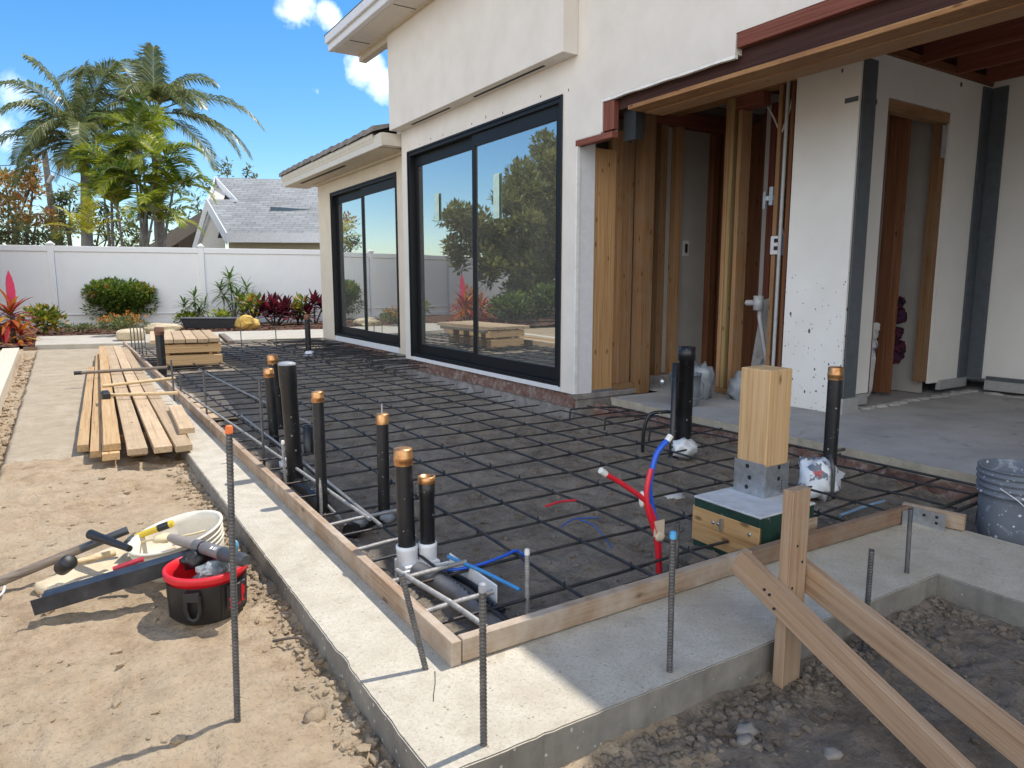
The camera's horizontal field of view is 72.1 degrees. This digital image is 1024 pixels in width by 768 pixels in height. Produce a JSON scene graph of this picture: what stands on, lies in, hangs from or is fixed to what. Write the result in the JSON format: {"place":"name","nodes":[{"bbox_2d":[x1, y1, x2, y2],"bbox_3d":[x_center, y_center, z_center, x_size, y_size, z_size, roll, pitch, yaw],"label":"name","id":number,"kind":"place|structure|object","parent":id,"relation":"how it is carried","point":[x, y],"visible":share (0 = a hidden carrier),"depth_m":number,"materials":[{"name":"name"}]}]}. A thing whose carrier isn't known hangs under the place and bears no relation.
{"place":"outdoors","nodes":[
{"label":"outdoors","id":0,"kind":"place"},
{"bbox_2d":[0,0,388,247],"label":"sky","id":1,"kind":"structure","parent":0,"point":[272,58],"materials":[{"name":"blue"}]},
{"bbox_2d":[0,346,1023,767],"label":"dirt ground","id":2,"kind":"structure","parent":0,"point":[186,682],"depth_m":2.36,"materials":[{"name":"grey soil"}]},
{"bbox_2d":[0,348,19,412],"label":"edging beam","id":3,"kind":"structure","parent":2,"relation":"on","point":[8,357],"depth_m":10.33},
{"bbox_2d":[0,357,34,469],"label":"trench clods","id":4,"kind":"object","parent":2,"relation":"on","point":[5,442],"visible":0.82,"depth_m":8.24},
{"bbox_2d":[0,154,64,244],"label":"autumn tree","id":5,"kind":"object","parent":2,"relation":"on","point":[31,185],"visible":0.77,"depth_m":26.97,"materials":[{"name":"orange plant"}]},
{"bbox_2d":[0,204,71,245],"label":"olive bush","id":6,"kind":"object","parent":2,"relation":"on","point":[26,232],"visible":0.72,"depth_m":23.47,"materials":[{"name":"green plant"}]},
{"bbox_2d":[16,303,70,333],"bbox_3d":[-10.869,-1.480,16.331,1.102,0.866,1.054,-5,10,-32],"label":"croton shrub","id":7,"kind":"object","parent":2,"relation":"on","point":[52,315],"visible":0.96,"depth_m":16.18,"materials":[{"name":"green plant"}]},
{"bbox_2d":[0,526,132,586],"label":"pickaxe","id":8,"kind":"object","parent":2,"relation":"on","point":[96,538],"visible":0.97,"depth_m":3.03,"materials":[{"name":"grey wood"}]},
{"bbox_2d":[0,53,152,245],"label":"king palm","id":9,"kind":"object","parent":2,"relation":"on","point":[70,120],"visible":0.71,"depth_m":24.47,"materials":[{"name":"green plant"}]},
{"bbox_2d":[33,547,131,594],"bbox_3d":[-1.803,0.827,3.127,0.343,0.080,0.522,2,9,16],"label":"paper sack","id":10,"kind":"object","parent":2,"relation":"on","point":[87,570],"visible":0.27,"depth_m":3.04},
{"bbox_2d":[53,550,115,574],"bbox_3d":[-1.798,0.734,2.969,0.098,0.090,0.230,4,9,27],"label":"rubber mallet","id":11,"kind":"object","parent":10,"relation":"on","point":[66,564],"visible":1,"depth_m":2.89,"materials":[{"name":"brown wood"}]},
{"bbox_2d":[77,367,94,451],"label":"lumber board","id":12,"kind":"object","parent":2,"relation":"on","point":[83,442],"visible":0.92,"depth_m":6.37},
{"bbox_2d":[90,354,101,457],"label":"lumber board","id":13,"kind":"object","parent":2,"relation":"on","point":[95,446],"visible":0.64,"depth_m":6.17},
{"bbox_2d":[45,190,154,246],"bbox_3d":[-16.814,-5.373,28.904,4.314,5.086,1.996,0,8,-3],"label":"dark shrub mass","id":14,"kind":"object","parent":2,"relation":"on","point":[63,196],"visible":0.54,"depth_m":28.48,"materials":[{"name":"green plant"}]},
{"bbox_2d":[30,549,212,615],"bbox_3d":[-1.523,0.763,2.783,0.633,0.160,0.076,-4,9,-25],"label":"straightedge","id":15,"kind":"object","parent":2,"relation":"on","point":[55,598],"visible":0.68,"depth_m":2.73,"materials":[{"name":"metal"}]},
{"bbox_2d":[0,241,322,327],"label":"vinyl fence","id":16,"kind":"object","parent":2,"relation":"on","point":[50,273],"visible":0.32,"depth_m":20.27,"materials":[{"name":"plastic"}]},
{"bbox_2d":[0,321,322,346],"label":"planting bed","id":17,"kind":"object","parent":2,"relation":"on","point":[85,333],"visible":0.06,"depth_m":18.06,"materials":[{"name":"brown wood"}]},
{"bbox_2d":[0,271,40,346],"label":"red cordyline","id":18,"kind":"object","parent":17,"relation":"on","point":[13,326],"visible":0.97,"depth_m":14.20,"materials":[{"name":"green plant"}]},
{"bbox_2d":[79,276,159,320],"bbox_3d":[-11.040,-2.338,19.951,1.962,1.532,2.027,3,9,17],"label":"rounded shrub","id":19,"kind":"object","parent":17,"relation":"on","point":[115,295],"visible":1,"depth_m":19.44,"materials":[{"name":"green plant"}]},
{"bbox_2d":[94,310,151,331],"bbox_3d":[-8.754,-1.320,15.803,1.091,0.700,1.119,-2,9,-15],"label":"flowering shrub","id":20,"kind":"object","parent":17,"relation":"on","point":[123,322],"visible":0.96,"depth_m":15.66,"materials":[{"name":"green plant"}]},
{"bbox_2d":[171,286,215,316],"bbox_3d":[-8.817,-2.146,19.544,1.243,1.176,0.762,-5,10,-32],"label":"slender plant","id":21,"kind":"object","parent":17,"relation":"on","point":[195,305],"visible":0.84,"depth_m":19.48,"materials":[{"name":"green plant"}]},
{"bbox_2d":[178,317,238,328],"bbox_3d":[-7.793,-1.588,18.292,1.581,0.280,0.420,0,8,0],"label":"trough planter","id":22,"kind":"object","parent":17,"relation":"on","point":[208,322],"visible":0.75,"depth_m":18.14,"materials":[{"name":"plastic"}]},
{"bbox_2d":[210,266,256,316],"bbox_3d":[-7.984,-2.552,20.369,1.530,1.747,0.899,-5,10,-32],"label":"slender plant","id":23,"kind":"object","parent":17,"relation":"on","point":[228,284],"visible":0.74,"depth_m":20.24,"materials":[{"name":"green plant"}]},
{"bbox_2d":[233,292,264,317],"bbox_3d":[-7.368,-2.108,19.982,0.872,1.068,1.009,4,9,24],"label":"croton shrub","id":24,"kind":"object","parent":17,"relation":"on","point":[249,298],"visible":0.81,"depth_m":19.79,"materials":[{"name":"green plant"}]},
{"bbox_2d":[246,291,301,325],"bbox_3d":[-6.655,-2.110,19.999,1.301,1.109,1.528,8,11,43],"label":"burgundy cordyline","id":25,"kind":"object","parent":17,"relation":"on","point":[272,305],"visible":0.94,"depth_m":19.84,"materials":[{"name":"red plant"}]},
{"bbox_2d":[296,289,321,324],"bbox_3d":[-5.828,-2.263,20.811,0.893,1.165,1.300,8,11,42],"label":"burgundy cordyline","id":26,"kind":"object","parent":17,"relation":"on","point":[314,298],"visible":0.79,"depth_m":20.70,"materials":[{"name":"red plant"}]},
{"bbox_2d":[126,510,224,582],"bbox_3d":[-1.508,0.746,3.170,0.403,0.260,0.408,-5,10,-32],"label":"bucket","id":27,"kind":"object","parent":2,"relation":"on","point":[210,522],"visible":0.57,"depth_m":3.27,"materials":[{"name":"beige plastic"}]},
{"bbox_2d":[124,520,174,543],"bbox_3d":[-1.644,0.670,3.209,0.199,0.089,0.132,-1,8,-10],"label":"hammer","id":28,"kind":"object","parent":27,"relation":"in","point":[159,528],"visible":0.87,"depth_m":3.20,"materials":[{"name":"yellow plastic"}]},
{"bbox_2d":[35,329,323,349],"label":"concrete walk","id":29,"kind":"structure","parent":2,"relation":"on","point":[71,342],"depth_m":15.04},
{"bbox_2d":[2,463,392,767],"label":"dirt clods","id":30,"kind":"object","parent":2,"relation":"on","point":[357,723],"visible":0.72,"depth_m":2.42,"materials":[{"name":"soil"}]},
{"bbox_2d":[162,556,247,625],"bbox_3d":[-1.195,0.801,2.766,0.310,0.195,0.320,-5,10,-32],"label":"tool tote","id":31,"kind":"object","parent":2,"relation":"on","point":[199,601],"visible":0.76,"depth_m":2.65,"materials":[{"name":"black plastic"}]},
{"bbox_2d":[179,550,208,569],"bbox_3d":[-1.269,0.703,2.829,0.128,0.086,0.090,-5,10,-32],"label":"drill","id":32,"kind":"object","parent":31,"relation":"in","point":[191,559],"visible":0.81,"depth_m":2.80,"materials":[{"name":"black plastic"}]},
{"bbox_2d":[167,534,249,566],"bbox_3d":[-1.227,0.655,2.820,0.573,0.081,0.055,6,10,37],"label":"power tool","id":33,"kind":"object","parent":31,"relation":"on","point":[215,551],"visible":0.94,"depth_m":2.77,"materials":[{"name":"beige plastic"}]},
{"bbox_2d":[192,559,245,578],"bbox_3d":[-1.148,0.733,2.762,0.197,0.097,0.135,-5,10,-32],"label":"parts bag","id":34,"kind":"object","parent":31,"relation":"in","point":[211,568],"visible":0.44,"depth_m":2.72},
{"bbox_2d":[225,425,240,722],"bbox_3d":[-0.801,0.614,2.028,0.020,1.005,0.051,6,10,36],"label":"rebar stake","id":35,"kind":"object","parent":2,"relation":"on","point":[232,564],"visible":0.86,"depth_m":2.01,"materials":[{"name":"metal"}]},
{"bbox_2d":[120,345,1023,767],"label":"concrete footing","id":36,"kind":"object","parent":2,"relation":"on","point":[558,699],"visible":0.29,"depth_m":2.38,"materials":[{"name":"concrete"}]},
{"bbox_2d":[121,347,192,451],"bbox_3d":[-4.600,-0.088,8.737,0.111,0.048,8.873,-5,10,-31],"label":"lumber board","id":37,"kind":"object","parent":36,"relation":"on","point":[180,442],"visible":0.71,"depth_m":6.22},
{"bbox_2d":[168,405,194,433],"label":"lumber board","id":38,"kind":"object","parent":37,"relation":"on","point":[183,422],"visible":1,"depth_m":5.67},
{"bbox_2d":[123,342,460,666],"bbox_3d":[-3.779,0.041,7.807,0.039,0.085,13.397,-5,10,-32],"label":"form board","id":39,"kind":"object","parent":36,"relation":"on","point":[440,638],"visible":0.9,"depth_m":3.04,"materials":[{"name":"wood"}]},
{"bbox_2d":[399,573,428,670],"bbox_3d":[-0.294,0.792,2.198,0.116,0.410,0.021,2,8,11],"label":"rebar stake","id":40,"kind":"object","parent":36,"relation":"in","point":[414,625],"visible":0.79,"depth_m":2.19,"materials":[{"name":"metal"}]},
{"bbox_2d":[478,582,487,746],"bbox_3d":[-0.074,0.775,1.822,0.022,0.546,0.020,6,10,35],"label":"rebar stake","id":41,"kind":"object","parent":36,"relation":"in","point":[482,588],"visible":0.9,"depth_m":1.81,"materials":[{"name":"metal"}]},
{"bbox_2d":[458,548,751,661],"bbox_3d":[0.418,0.791,2.610,1.381,0.081,0.039,-5,10,-32],"label":"form board","id":42,"kind":"object","parent":36,"relation":"on","point":[527,627],"visible":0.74,"depth_m":2.51,"materials":[{"name":"wood"}]},
{"bbox_2d":[747,505,912,564],"bbox_3d":[1.481,0.699,3.262,1.241,0.077,0.038,-5,10,-30],"label":"form board","id":43,"kind":"object","parent":36,"relation":"on","point":[766,553],"visible":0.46,"depth_m":3.27,"materials":[{"name":"wood"}]},
{"bbox_2d":[901,507,945,531],"bbox_3d":[2.025,0.671,3.464,0.096,0.082,0.159,-5,10,-32],"label":"angle bracket","id":44,"kind":"object","parent":43,"relation":"attached to","point":[930,519],"visible":0.94,"depth_m":3.49,"materials":[{"name":"metal"}]},
{"bbox_2d":[902,502,965,530],"bbox_3d":[2.104,0.661,3.519,0.277,0.079,0.037,8,12,44],"label":"form board","id":45,"kind":"object","parent":36,"relation":"on","point":[956,520],"visible":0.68,"depth_m":3.45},
{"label":"lumber board","id":46,"kind":"object","parent":36,"relation":"on","visible":0},
{"bbox_2d":[113,345,171,453],"bbox_3d":[-4.831,-0.110,8.891,0.120,0.048,9.304,-5,10,-30],"label":"lumber board","id":47,"kind":"object","parent":46,"relation":"on","point":[159,441],"visible":0.84,"depth_m":6.13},
{"bbox_2d":[279,0,1023,502],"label":"house","id":48,"kind":"structure","parent":2,"relation":"on","point":[553,206],"depth_m":7.12,"materials":[{"name":"paint"}]},
{"bbox_2d":[330,172,399,347],"bbox_3d":[-2.534,-2.084,12.179,0.154,2.676,3.094,-5,10,-32],"label":"sliding glass door","id":49,"kind":"structure","parent":48,"relation":"in","point":[363,216],"depth_m":12.07,"materials":[{"name":"glass"}]},
{"bbox_2d":[407,94,562,386],"bbox_3d":[-0.433,-1.619,8.603,0.154,2.876,3.654,-5,10,-32],"label":"sliding glass door","id":50,"kind":"structure","parent":48,"relation":"in","point":[485,199],"depth_m":8.26,"materials":[{"name":"glass"}]},
{"bbox_2d":[694,362,714,399],"bbox_3d":[1.873,-0.025,6.978,0.249,0.405,0.271,-5,10,-32],"label":"plastic bag","id":51,"kind":"object","parent":48,"relation":"on","point":[708,375],"visible":0.66,"depth_m":6.89,"materials":[{"name":"grey plastic"}]},
{"bbox_2d":[726,370,740,400],"bbox_3d":[2.236,0.040,6.918,0.245,0.350,0.226,0,8,-1],"label":"plastic bag","id":52,"kind":"object","parent":48,"relation":"on","point":[734,390],"visible":0.46,"depth_m":6.86,"materials":[{"name":"grey plastic"}]},
{"bbox_2d":[893,296,906,363],"bbox_3d":[4.035,-0.563,7.359,0.252,0.715,0.176,-5,10,-32],"label":"cloth bundle","id":53,"kind":"object","parent":48,"relation":"hanging from","point":[899,350],"visible":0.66,"depth_m":7.30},
{"bbox_2d":[857,389,1023,411],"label":"mortar droppings","id":54,"kind":"object","parent":48,"relation":"attached to","point":[901,401],"visible":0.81,"depth_m":6.93,"materials":[{"name":"concrete"}]},
{"bbox_2d":[666,531,676,672],"bbox_3d":[0.489,0.720,2.167,0.027,0.557,0.022,-5,10,-32],"label":"rebar stake","id":55,"kind":"object","parent":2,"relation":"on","point":[671,589],"visible":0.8,"depth_m":2.15,"materials":[{"name":"metal"}]},
{"bbox_2d":[772,485,810,689],"bbox_3d":[0.917,0.778,2.326,0.092,0.895,0.043,-5,10,-32],"label":"timber stake","id":56,"kind":"object","parent":2,"relation":"on","point":[792,563],"visible":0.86,"depth_m":2.28,"materials":[{"name":"wood"}]},
{"bbox_2d":[583,596,1023,767],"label":"gravel","id":57,"kind":"structure","parent":2,"relation":"on","point":[646,741],"depth_m":2.19,"materials":[{"name":"gravel"}]},
{"bbox_2d":[730,550,975,767],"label":"timber brace","id":58,"kind":"object","parent":2,"relation":"on","point":[924,741],"visible":1,"depth_m":2.07,"materials":[{"name":"wood"}]},
{"bbox_2d":[861,549,874,652],"bbox_3d":[1.254,0.814,2.488,0.020,0.478,0.020,6,10,35],"label":"rebar stake","id":59,"kind":"object","parent":2,"relation":"on","point":[870,563],"visible":0.49,"depth_m":2.46,"materials":[{"name":"metal"}]},
{"bbox_2d":[904,508,912,573],"bbox_3d":[1.648,0.701,2.930,0.021,0.376,0.039,2,8,12],"label":"rebar stake","id":60,"kind":"object","parent":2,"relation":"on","point":[908,541],"visible":0.77,"depth_m":2.92,"materials":[{"name":"metal"}]},
{"bbox_2d":[804,558,1023,767],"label":"timber brace","id":61,"kind":"object","parent":2,"relation":"on","point":[989,721],"visible":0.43,"depth_m":2.04,"materials":[{"name":"wood"}]},
{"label":"lumber board","id":62,"kind":"object","parent":2,"relation":"on","visible":0},
{"bbox_2d":[106,345,147,455],"bbox_3d":[-4.971,-0.105,8.855,0.128,0.048,9.335,-5,10,-30],"label":"lumber board","id":63,"kind":"object","parent":62,"relation":"on","point":[135,441],"visible":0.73,"depth_m":6.04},
{"bbox_2d":[134,343,977,636],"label":"excavated soil","id":64,"kind":"structure","parent":0,"point":[447,527],"depth_m":4.64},
{"bbox_2d":[154,327,166,376],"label":"drain pipe","id":65,"kind":"object","parent":64,"relation":"on","point":[160,345],"visible":0.79,"depth_m":9.26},
{"bbox_2d":[185,391,240,420],"bbox_3d":[-3.161,0.209,7.310,0.401,0.013,1.901,-4,9,-28],"label":"plywood offcut","id":66,"kind":"object","parent":64,"relation":"on","point":[223,414],"visible":0.3,"depth_m":7.25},
{"bbox_2d":[263,368,280,445],"bbox_3d":[-1.894,0.210,5.563,0.106,0.677,0.090,-5,10,-32],"label":"drain pipe","id":67,"kind":"object","parent":64,"relation":"on","point":[268,373],"visible":0.81,"depth_m":5.53,"materials":[{"name":"black plastic"}]},
{"bbox_2d":[267,354,283,430],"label":"drain pipe","id":68,"kind":"object","parent":64,"relation":"on","point":[272,360],"visible":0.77,"depth_m":6.08,"materials":[{"name":"black plastic"}]},
{"bbox_2d":[277,361,303,486],"bbox_3d":[-1.374,0.286,4.409,0.140,0.857,0.123,-5,10,-32],"label":"drain pipe","id":69,"kind":"object","parent":64,"relation":"on","point":[287,376],"visible":0.79,"depth_m":4.36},
{"bbox_2d":[311,391,329,513],"bbox_3d":[-1.058,0.413,3.882,0.076,0.755,0.091,-5,10,-32],"label":"drain pipe","id":70,"kind":"object","parent":64,"relation":"on","point":[317,399],"visible":0.82,"depth_m":3.85,"materials":[{"name":"black plastic"}]},
{"bbox_2d":[291,478,395,537],"bbox_3d":[-0.979,0.681,4.052,0.325,0.100,1.034,-5,10,-32],"label":"pipe joint","id":71,"kind":"object","parent":64,"relation":"on","point":[304,488],"visible":0.61,"depth_m":3.75,"materials":[{"name":"grey plastic"}]},
{"bbox_2d":[376,404,389,510],"bbox_3d":[-0.696,0.453,3.794,0.079,0.700,0.078,-5,10,-32],"label":"drain pipe","id":72,"kind":"object","parent":64,"relation":"on","point":[382,423],"visible":0.7,"depth_m":3.77,"materials":[{"name":"black plastic"}]},
{"bbox_2d":[393,446,417,583],"bbox_3d":[-0.458,0.628,3.063,0.103,0.722,0.096,-5,10,-32],"label":"drain pipe","id":73,"kind":"object","parent":64,"relation":"on","point":[407,549],"visible":0.76,"depth_m":3.02,"materials":[{"name":"black plastic"}]},
{"bbox_2d":[418,474,436,560],"bbox_3d":[-0.372,0.690,3.105,0.084,0.587,0.083,-5,10,-32],"label":"drain pipe","id":74,"kind":"object","parent":64,"relation":"on","point":[427,544],"visible":0.66,"depth_m":3.07,"materials":[{"name":"black plastic"}]},
{"bbox_2d":[394,553,509,624],"bbox_3d":[-0.222,0.845,2.807,0.242,0.125,0.841,-5,10,-32],"label":"sleeve box","id":75,"kind":"object","parent":64,"relation":"on","point":[470,581],"visible":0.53,"depth_m":2.84,"materials":[{"name":"white plastic"}]},
{"bbox_2d":[524,548,529,614],"bbox_3d":[0.058,0.822,2.673,0.023,0.410,0.021,6,10,35],"label":"rebar stake","id":76,"kind":"object","parent":64,"relation":"on","point":[527,576],"visible":0.63,"depth_m":2.65,"materials":[{"name":"metal"}]},
{"bbox_2d":[133,338,977,623],"bbox_3d":[-1.815,0.031,8.051,3.516,0.181,14.500,-5,10,-32],"label":"rebar mat","id":77,"kind":"object","parent":64,"relation":"on","point":[345,352],"visible":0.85,"depth_m":5.02,"materials":[{"name":"metal"}]},
{"bbox_2d":[166,353,222,365],"bbox_3d":[-4.734,-0.356,10.433,0.830,0.158,0.142,-3,9,-23],"label":"timber","id":78,"kind":"object","parent":77,"relation":"on","point":[191,359],"visible":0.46,"depth_m":10.39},
{"bbox_2d":[174,384,370,520],"bbox_3d":[-2.272,0.335,5.733,0.025,0.030,5.554,-6,10,-34],"label":"rebar","id":79,"kind":"object","parent":77,"relation":"on","point":[347,503],"visible":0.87,"depth_m":4.68,"materials":[{"name":"metal"}]},
{"bbox_2d":[240,415,382,526],"bbox_3d":[-1.488,0.476,4.760,0.030,0.020,3.298,-5,10,-31],"label":"rebar","id":80,"kind":"object","parent":77,"relation":"on","point":[356,505],"visible":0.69,"depth_m":3.93,"materials":[{"name":"metal"}]},
{"bbox_2d":[393,559,466,582],"bbox_3d":[-0.341,0.761,2.850,0.361,0.023,0.023,-6,10,-35],"label":"rebar","id":81,"kind":"object","parent":77,"relation":"on","point":[435,569],"visible":0.75,"depth_m":2.86,"materials":[{"name":"metal"}]},
{"bbox_2d":[395,568,488,625],"bbox_3d":[-0.268,0.781,2.583,0.030,0.030,0.595,-7,11,-39],"label":"rebar","id":82,"kind":"object","parent":77,"relation":"on","point":[449,601],"visible":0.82,"depth_m":2.57,"materials":[{"name":"metal"}]},
{"bbox_2d":[425,589,493,612],"bbox_3d":[-0.191,0.794,2.567,0.296,0.028,0.023,-6,10,-36],"label":"rebar","id":83,"kind":"object","parent":77,"relation":"on","point":[444,605],"visible":0.69,"depth_m":2.56,"materials":[{"name":"metal"}]},
{"bbox_2d":[229,384,964,627],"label":"pit crumbs","id":84,"kind":"object","parent":64,"relation":"on","point":[547,561],"visible":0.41,"depth_m":4.18,"materials":[{"name":"gravel"}]},
{"bbox_2d":[598,434,672,573],"bbox_3d":[0.535,0.553,3.036,0.426,0.641,0.058,-5,10,-32],"label":"water tube bundle","id":85,"kind":"object","parent":64,"relation":"on","point":[646,499],"visible":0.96,"depth_m":3.07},
{"bbox_2d":[668,363,678,457],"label":"drain pipe","id":86,"kind":"object","parent":64,"relation":"on","point":[674,398],"visible":0.72,"depth_m":5.14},
{"bbox_2d":[671,437,697,459],"bbox_3d":[1.246,0.470,5.115,0.248,0.158,0.146,-5,10,-32],"label":"plastic wrap","id":87,"kind":"object","parent":64,"relation":"on","point":[690,445],"visible":0.88,"depth_m":5.08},
{"bbox_2d":[676,346,696,459],"bbox_3d":[1.276,0.163,5.192,0.146,0.876,0.136,-5,10,-32],"label":"drain pipe","id":88,"kind":"object","parent":64,"relation":"on","point":[687,357],"visible":0.64,"depth_m":5.14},
{"bbox_2d":[679,545,719,565],"bbox_3d":[0.880,0.812,3.250,0.198,0.080,0.277,-5,10,-32],"label":"rubble","id":89,"kind":"object","parent":64,"relation":"on","point":[687,559],"visible":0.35,"depth_m":3.24,"materials":[{"name":"grey stone"}]},
{"bbox_2d":[692,487,817,554],"bbox_3d":[1.157,0.697,3.398,0.422,0.290,0.413,-5,10,-32],"label":"wooden box","id":90,"kind":"object","parent":64,"relation":"on","point":[737,520],"visible":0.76,"depth_m":3.30,"materials":[{"name":"brown wood"}]},
{"bbox_2d":[733,365,792,497],"bbox_3d":[1.238,0.227,3.465,0.184,0.619,0.186,-5,10,-32],"label":"timber post","id":91,"kind":"object","parent":90,"relation":"on","point":[761,466],"visible":0.95,"depth_m":3.40,"materials":[{"name":"brown wood"}]},
{"bbox_2d":[823,366,843,500],"bbox_3d":[1.916,0.316,4.224,0.101,0.848,0.097,-5,10,-32],"label":"drain pipe","id":92,"kind":"object","parent":64,"relation":"on","point":[835,374],"visible":0.79,"depth_m":4.18,"materials":[{"name":"black plastic"}]},
{"bbox_2d":[798,456,844,501],"bbox_3d":[1.848,0.571,4.245,0.284,0.280,0.237,-5,10,-32],"label":"plastic wrap","id":93,"kind":"object","parent":92,"relation":"attached to","point":[815,472],"visible":0.81,"depth_m":4.17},
{"bbox_2d":[976,458,1023,545],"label":"bucket","id":94,"kind":"object","parent":64,"relation":"on","point":[1000,489],"visible":0.86,"depth_m":3.42,"materials":[{"name":"grey plastic"}]},
{"bbox_2d":[649,377,984,392],"bbox_3d":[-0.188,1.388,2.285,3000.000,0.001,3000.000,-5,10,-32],"label":"ground","id":95,"kind":"structure","parent":0,"point":[968,378],"depth_m":12.46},
{"bbox_2d":[0,152,142,251],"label":"palm tree","id":96,"kind":"object","parent":95,"relation":"on","point":[48,177],"visible":0.27,"depth_m":30.00,"materials":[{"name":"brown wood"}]},
{"bbox_2d":[43,199,127,245],"bbox_3d":[-12.401,-3.364,20.718,2.210,4.144,2.003,-5,10,-32],"label":"golden palm","id":97,"kind":"object","parent":95,"relation":"on","point":[81,223],"visible":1,"depth_m":20.54,"materials":[{"name":"green plant"}]},
{"bbox_2d":[68,90,217,246],"bbox_3d":[-11.858,-5.420,22.824,4.343,7.844,4.836,-5,10,-32],"label":"areca palm","id":98,"kind":"object","parent":95,"relation":"on","point":[111,175],"visible":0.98,"depth_m":22.04,"materials":[{"name":"green plant"}]},
{"bbox_2d":[113,196,204,246],"bbox_3d":[-11.565,-3.945,23.350,2.755,4.543,2.717,-5,10,-32],"label":"young palm","id":99,"kind":"object","parent":95,"relation":"on","point":[160,227],"visible":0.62,"depth_m":23.17,"materials":[{"name":"green plant"}]},
{"bbox_2d":[56,42,264,246],"bbox_3d":[-13.621,-7.575,27.433,4.899,10.802,7.167,-23,25,-70],"label":"king palm","id":100,"kind":"object","parent":95,"relation":"on","point":[152,81],"visible":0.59,"depth_m":26.66,"materials":[{"name":"green plant"}]},
{"bbox_2d":[167,156,257,232],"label":"tree","id":101,"kind":"object","parent":95,"relation":"on","point":[227,169],"visible":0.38,"depth_m":44.84,"materials":[{"name":"green plant"}]},
{"bbox_2d":[149,176,319,253],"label":"neighbour house","id":102,"kind":"structure","parent":95,"relation":"on","point":[249,213],"depth_m":34.12,"materials":[{"name":"grey"}]},
{"bbox_2d":[867,322,879,396],"bbox_3d":[3.461,-0.236,6.940,0.251,0.755,0.217,-5,10,-32],"label":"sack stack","id":103,"kind":"object","parent":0,"point":[876,327],"visible":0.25,"depth_m":6.86,"materials":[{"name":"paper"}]},
{"bbox_3d":[-5.067,-0.448,11.065,0.810,0.159,0.141,-3,9,-23],"label":"timber","id":104,"kind":"object","parent":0,"visible":0},
{"bbox_3d":[-4.851,-0.564,11.206,0.054,0.033,1.580,-4,9,-26],"label":"timber","id":105,"kind":"object","parent":104,"relation":"on","visible":0},
{"bbox_2d":[165,343,220,353],"bbox_3d":[-4.779,-0.532,10.432,0.870,0.128,0.142,-3,9,-23],"label":"timber","id":106,"kind":"object","parent":105,"relation":"on","point":[192,347],"visible":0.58,"depth_m":10.39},
{"bbox_3d":[-5.001,0.016,8.811,0.393,0.082,0.092,-5,10,-32],"label":"bearer","id":107,"kind":"object","parent":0,"visible":0},
{"bbox_2d":[101,374,119,460],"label":"lumber board","id":108,"kind":"object","parent":107,"relation":"on","point":[110,455],"visible":0.36,"depth_m":4.89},
{"bbox_2d":[99,346,120,450],"bbox_3d":[-5.039,-0.104,8.722,0.108,0.053,8.887,-5,9,-30],"label":"lumber board","id":109,"kind":"object","parent":108,"relation":"on","point":[111,439],"visible":0.91,"depth_m":6.02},
{"bbox_2d":[101,390,177,398],"bbox_3d":[-3.687,0.106,6.902,0.726,0.070,0.215,-1,8,-4],"label":"sledge hammer","id":110,"kind":"object","parent":109,"relation":"on","point":[106,394],"visible":1,"depth_m":6.93,"materials":[{"name":"brown wood"}]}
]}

